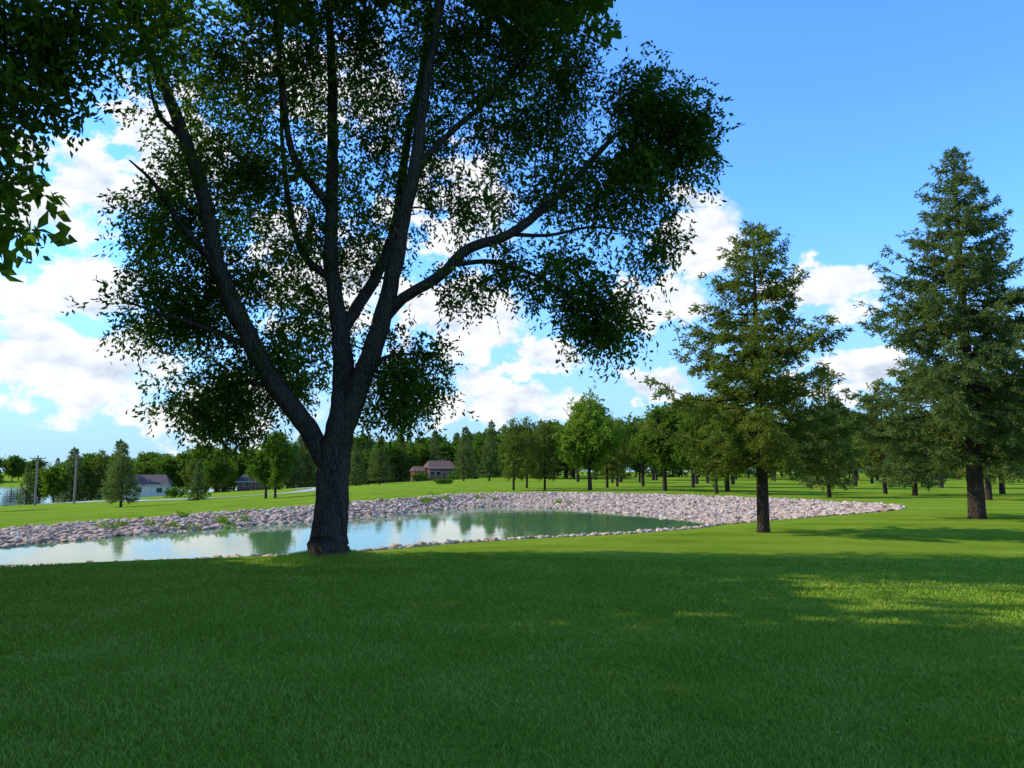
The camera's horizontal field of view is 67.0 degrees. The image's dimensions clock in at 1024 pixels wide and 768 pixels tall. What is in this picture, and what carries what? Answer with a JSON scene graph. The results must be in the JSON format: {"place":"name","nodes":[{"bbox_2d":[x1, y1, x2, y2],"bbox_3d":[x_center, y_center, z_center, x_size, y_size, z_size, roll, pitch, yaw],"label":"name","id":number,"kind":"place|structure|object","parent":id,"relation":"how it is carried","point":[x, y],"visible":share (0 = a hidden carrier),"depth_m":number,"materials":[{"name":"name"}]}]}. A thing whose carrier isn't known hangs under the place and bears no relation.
{"place":"outdoors","nodes":[
{"label":"outdoors","id":0,"kind":"place"},
{"bbox_2d":[0,486,271,505],"bbox_3d":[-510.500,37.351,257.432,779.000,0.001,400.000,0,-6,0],"label":"lake water","id":1,"kind":"structure","parent":0,"point":[8,494],"depth_m":254.90,"materials":[{"name":"teal liquid"}]},
{"bbox_2d":[45,487,315,503],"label":"cart path","id":2,"kind":"structure","parent":0,"point":[313,489],"depth_m":106.70,"materials":[{"name":"concrete"}]},
{"bbox_2d":[0,506,707,565],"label":"pond water","id":3,"kind":"structure","parent":0,"point":[438,526],"depth_m":29.09,"materials":[{"name":"green liquid"}]},
{"bbox_2d":[23,552,993,764],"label":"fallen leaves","id":4,"kind":"object","parent":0,"point":[883,727],"visible":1,"depth_m":5.57,"materials":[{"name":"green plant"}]},
{"bbox_2d":[0,472,1023,767],"bbox_3d":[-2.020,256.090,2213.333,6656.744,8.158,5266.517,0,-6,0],"label":"ground","id":5,"kind":"structure","parent":0,"point":[932,522],"depth_m":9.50,"materials":[{"name":"green plant"}]},
{"bbox_2d":[0,457,12,493],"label":"deciduous tree","id":6,"kind":"object","parent":5,"relation":"on","point":[5,466],"visible":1,"depth_m":84.31,"materials":[{"name":"green plant"}]},
{"bbox_2d":[30,455,45,505],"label":"utility pole","id":7,"kind":"object","parent":5,"relation":"on","point":[36,478],"visible":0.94,"depth_m":123.94,"materials":[{"name":"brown wood"}]},
{"bbox_2d":[0,2,77,282],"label":"maple tree","id":8,"kind":"object","parent":5,"relation":"on","point":[8,236],"visible":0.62,"depth_m":15.14,"materials":[{"name":"green plant"}]},
{"bbox_2d":[69,455,84,503],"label":"utility pole","id":9,"kind":"object","parent":5,"relation":"on","point":[75,477],"visible":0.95,"depth_m":118.98,"materials":[{"name":"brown wood"}]},
{"bbox_2d":[0,0,241,260],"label":"maple tree","id":10,"kind":"object","parent":5,"relation":"on","point":[40,45],"visible":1,"depth_m":9.40,"materials":[{"name":"green plant"}]},
{"bbox_2d":[97,441,144,506],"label":"spruce tree","id":11,"kind":"object","parent":5,"relation":"on","point":[123,472],"visible":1,"depth_m":67.27,"materials":[{"name":"green plant"}]},
{"bbox_2d":[123,484,171,497],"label":"walls","id":12,"kind":"structure","parent":5,"relation":"on","point":[153,491],"depth_m":173.06,"materials":[{"name":"white paint"}]},
{"bbox_2d":[146,489,150,496],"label":"door","id":13,"kind":"structure","parent":12,"relation":"in","point":[148,492],"depth_m":172.65,"materials":[{"name":"white"}]},
{"bbox_2d":[123,475,173,484],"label":"roof","id":14,"kind":"structure","parent":12,"relation":"on","point":[154,479],"depth_m":174.79,"materials":[{"name":"grey"}]},
{"bbox_2d":[163,485,187,497],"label":"shrub","id":15,"kind":"object","parent":5,"relation":"on","point":[173,492],"visible":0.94,"depth_m":118.36,"materials":[{"name":"green plant"}]},
{"bbox_2d":[184,461,210,500],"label":"spruce tree","id":16,"kind":"object","parent":5,"relation":"on","point":[200,485],"visible":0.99,"depth_m":81.12,"materials":[{"name":"green plant"}]},
{"bbox_2d":[237,482,270,490],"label":"walls","id":17,"kind":"structure","parent":5,"relation":"on","point":[243,488],"depth_m":194.75,"materials":[{"name":"grey"}]},
{"bbox_2d":[235,474,255,481],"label":"roof","id":18,"kind":"structure","parent":17,"relation":"on","point":[244,478],"depth_m":195.71,"materials":[{"name":"grey"}]},
{"bbox_2d":[244,448,289,498],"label":"deciduous tree","id":19,"kind":"object","parent":5,"relation":"on","point":[260,473],"visible":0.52,"depth_m":67.61,"materials":[{"name":"green plant"}]},
{"bbox_2d":[255,430,299,497],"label":"deciduous tree","id":20,"kind":"object","parent":5,"relation":"on","point":[283,464],"visible":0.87,"depth_m":65.35,"materials":[{"name":"green plant"}]},
{"bbox_2d":[270,483,285,489],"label":"shrub","id":21,"kind":"object","parent":5,"relation":"on","point":[280,486],"visible":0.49,"depth_m":148.08,"materials":[{"name":"green plant"}]},
{"bbox_2d":[93,489,577,530],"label":"weeds","id":22,"kind":"object","parent":5,"relation":"on","point":[221,521],"visible":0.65,"depth_m":33.22,"materials":[{"name":"green plant"}]},
{"bbox_2d":[349,441,370,485],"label":"spruce tree","id":23,"kind":"object","parent":5,"relation":"on","point":[355,477],"visible":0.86,"depth_m":148.75,"materials":[{"name":"green plant"}]},
{"bbox_2d":[365,436,394,483],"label":"spruce tree","id":24,"kind":"object","parent":5,"relation":"on","point":[375,470],"visible":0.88,"depth_m":153.71,"materials":[{"name":"green plant"}]},
{"bbox_2d":[61,0,744,557],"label":"ash tree","id":25,"kind":"object","parent":5,"relation":"on","point":[223,406],"visible":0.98,"depth_m":15.15,"materials":[{"name":"green plant"}]},
{"bbox_2d":[411,471,427,481],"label":"wing walls","id":26,"kind":"structure","parent":5,"relation":"on","point":[416,472],"depth_m":191.59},
{"bbox_2d":[410,467,425,470],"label":"wing roof","id":27,"kind":"structure","parent":26,"relation":"on","point":[417,468],"depth_m":192.53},
{"bbox_2d":[411,470,428,481],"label":"shrub","id":28,"kind":"object","parent":5,"relation":"on","point":[419,477],"visible":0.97,"depth_m":180.89,"materials":[{"name":"green plant"}]},
{"bbox_2d":[425,468,454,480],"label":"walls","id":29,"kind":"structure","parent":5,"relation":"on","point":[446,470],"depth_m":191.20,"materials":[{"name":"red brick"}]},
{"bbox_2d":[423,461,456,467],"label":"roof","id":30,"kind":"structure","parent":29,"relation":"on","point":[439,464],"depth_m":192.88,"materials":[{"name":"brown"}]},
{"bbox_2d":[433,478,446,483],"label":"shrub","id":31,"kind":"object","parent":5,"relation":"on","point":[441,481],"visible":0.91,"depth_m":108.99,"materials":[{"name":"green plant"}]},
{"bbox_2d":[446,478,452,483],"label":"shrub","id":32,"kind":"object","parent":5,"relation":"on","point":[449,481],"visible":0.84,"depth_m":110.91,"materials":[{"name":"green plant"}]},
{"bbox_2d":[447,472,458,479],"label":"shrub","id":33,"kind":"object","parent":5,"relation":"on","point":[450,475],"visible":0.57,"depth_m":181.94,"materials":[{"name":"green plant"}]},
{"bbox_2d":[0,491,906,567],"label":"riprap rocks","id":34,"kind":"object","parent":5,"relation":"on","point":[718,510],"visible":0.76,"depth_m":38.81,"materials":[{"name":"stone"}]},
{"bbox_2d":[452,433,474,480],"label":"spruce tree","id":35,"kind":"object","parent":5,"relation":"on","point":[463,470],"visible":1,"depth_m":147.03,"materials":[{"name":"green plant"}]},
{"bbox_2d":[475,429,503,480],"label":"spruce tree","id":36,"kind":"object","parent":5,"relation":"on","point":[491,455],"visible":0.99,"depth_m":145.04,"materials":[{"name":"green plant"}]},
{"bbox_2d":[0,393,1021,505],"bbox_3d":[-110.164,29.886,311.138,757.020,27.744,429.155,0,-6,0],"label":"distant tree line","id":37,"kind":"object","parent":5,"relation":"on","point":[54,480],"visible":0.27,"depth_m":196.17,"materials":[{"name":"green plant"}]},
{"bbox_2d":[496,418,529,489],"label":"pine tree","id":38,"kind":"object","parent":5,"relation":"on","point":[509,453],"visible":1,"depth_m":69.44,"materials":[{"name":"green plant"}]},
{"bbox_2d":[510,415,539,487],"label":"pine tree","id":39,"kind":"object","parent":5,"relation":"on","point":[532,451],"visible":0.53,"depth_m":75.47,"materials":[{"name":"green plant"}]},
{"bbox_2d":[528,420,561,489],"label":"pine tree","id":40,"kind":"object","parent":5,"relation":"on","point":[544,454],"visible":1,"depth_m":69.42,"materials":[{"name":"green plant"}]},
{"bbox_2d":[545,385,625,489],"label":"maple tree","id":41,"kind":"object","parent":5,"relation":"on","point":[587,439],"visible":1,"depth_m":68.93,"materials":[{"name":"green plant"}]},
{"bbox_2d":[592,420,628,487],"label":"pine tree","id":42,"kind":"object","parent":5,"relation":"on","point":[608,467],"visible":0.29,"depth_m":77.09,"materials":[{"name":"green plant"}]},
{"bbox_2d":[603,418,637,486],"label":"pine tree","id":43,"kind":"object","parent":5,"relation":"on","point":[623,460],"visible":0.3,"depth_m":83.30,"materials":[{"name":"green plant"}]},
{"bbox_2d":[619,412,662,485],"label":"deciduous tree","id":44,"kind":"object","parent":5,"relation":"on","point":[633,423],"visible":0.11,"depth_m":86.63,"materials":[{"name":"green plant"}]},
{"bbox_2d":[624,401,692,490],"bbox_3d":[12.926,5.147,64.694,6.552,7.983,6.748,3,-7,-28],"label":"deciduous tree","id":45,"kind":"object","parent":5,"relation":"on","point":[654,449],"visible":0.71,"depth_m":63.55,"materials":[{"name":"green plant"}]},
{"bbox_2d":[677,408,707,487],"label":"deciduous tree","id":46,"kind":"object","parent":5,"relation":"on","point":[692,480],"visible":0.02,"depth_m":79.26,"materials":[{"name":"green plant"}]},
{"bbox_2d":[671,397,745,493],"bbox_3d":[15.138,4.645,57.606,5.878,7.399,5.121,1,-7,-7],"label":"deciduous tree","id":47,"kind":"object","parent":5,"relation":"on","point":[689,428],"visible":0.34,"depth_m":57.28,"materials":[{"name":"green plant"}]},
{"bbox_2d":[693,391,755,491],"bbox_3d":[17.304,4.440,62.916,5.752,9.002,5.863,3,-7,-21],"label":"pine tree","id":48,"kind":"object","parent":5,"relation":"on","point":[727,485],"visible":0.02,"depth_m":62.32,"materials":[{"name":"green plant"}]},
{"bbox_2d":[638,219,870,532],"bbox_3d":[6.932,-0.277,21.639,5.907,9.153,5.354,5,-8,-40],"label":"pine tree","id":49,"kind":"object","parent":5,"relation":"on","point":[753,372],"visible":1,"depth_m":21.30,"materials":[{"name":"green plant"}]},
{"bbox_2d":[780,408,832,487],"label":"deciduous tree","id":50,"kind":"object","parent":5,"relation":"on","point":[796,441],"visible":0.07,"depth_m":73.92,"materials":[{"name":"green plant"}]},
{"bbox_2d":[794,365,858,497],"bbox_3d":[20.598,3.117,50.937,4.245,9.112,4.153,-1,-7,13],"label":"spruce tree","id":51,"kind":"object","parent":5,"relation":"on","point":[819,482],"visible":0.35,"depth_m":50.47,"materials":[{"name":"green plant"}]},
{"bbox_2d":[828,411,884,485],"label":"deciduous tree","id":52,"kind":"object","parent":5,"relation":"on","point":[854,444],"visible":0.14,"depth_m":82.51,"materials":[{"name":"green plant"}]},
{"bbox_2d":[852,378,912,493],"bbox_3d":[28.161,4.006,58.864,4.943,9.108,4.850,0,-6,2],"label":"spruce tree","id":53,"kind":"object","parent":5,"relation":"on","point":[878,459],"visible":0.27,"depth_m":58.71,"materials":[{"name":"green plant"}]},
{"bbox_2d":[874,381,953,495],"bbox_3d":[27.975,3.635,54.021,5.238,8.688,5.124,1,-7,-7],"label":"spruce tree","id":54,"kind":"object","parent":5,"relation":"on","point":[930,483],"visible":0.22,"depth_m":53.63,"materials":[{"name":"green plant"}]},
{"bbox_2d":[828,145,1023,518],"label":"spruce tree","id":55,"kind":"object","parent":5,"relation":"on","point":[962,410],"visible":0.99,"depth_m":26.61,"materials":[{"name":"green plant"}]},
{"bbox_2d":[903,407,959,487],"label":"deciduous tree","id":56,"kind":"object","parent":5,"relation":"on","point":[942,486],"visible":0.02,"depth_m":77.16,"materials":[{"name":"green plant"}]},
{"bbox_2d":[933,364,1022,499],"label":"pine tree","id":57,"kind":"object","parent":5,"relation":"on","point":[988,489],"visible":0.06,"depth_m":44.53,"materials":[{"name":"green plant"}]},
{"bbox_2d":[980,405,1021,493],"bbox_3d":[36.424,3.788,57.852,6.070,9.320,5.956,4,-8,-32],"label":"pine tree","id":58,"kind":"object","parent":5,"relation":"on","point":[1002,488],"visible":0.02,"depth_m":57.37,"materials":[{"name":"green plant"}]},
{"bbox_2d":[0,0,1023,472],"label":"sky","id":59,"kind":"structure","parent":0,"point":[845,107],"materials":[{"name":"blue"}]}
]}

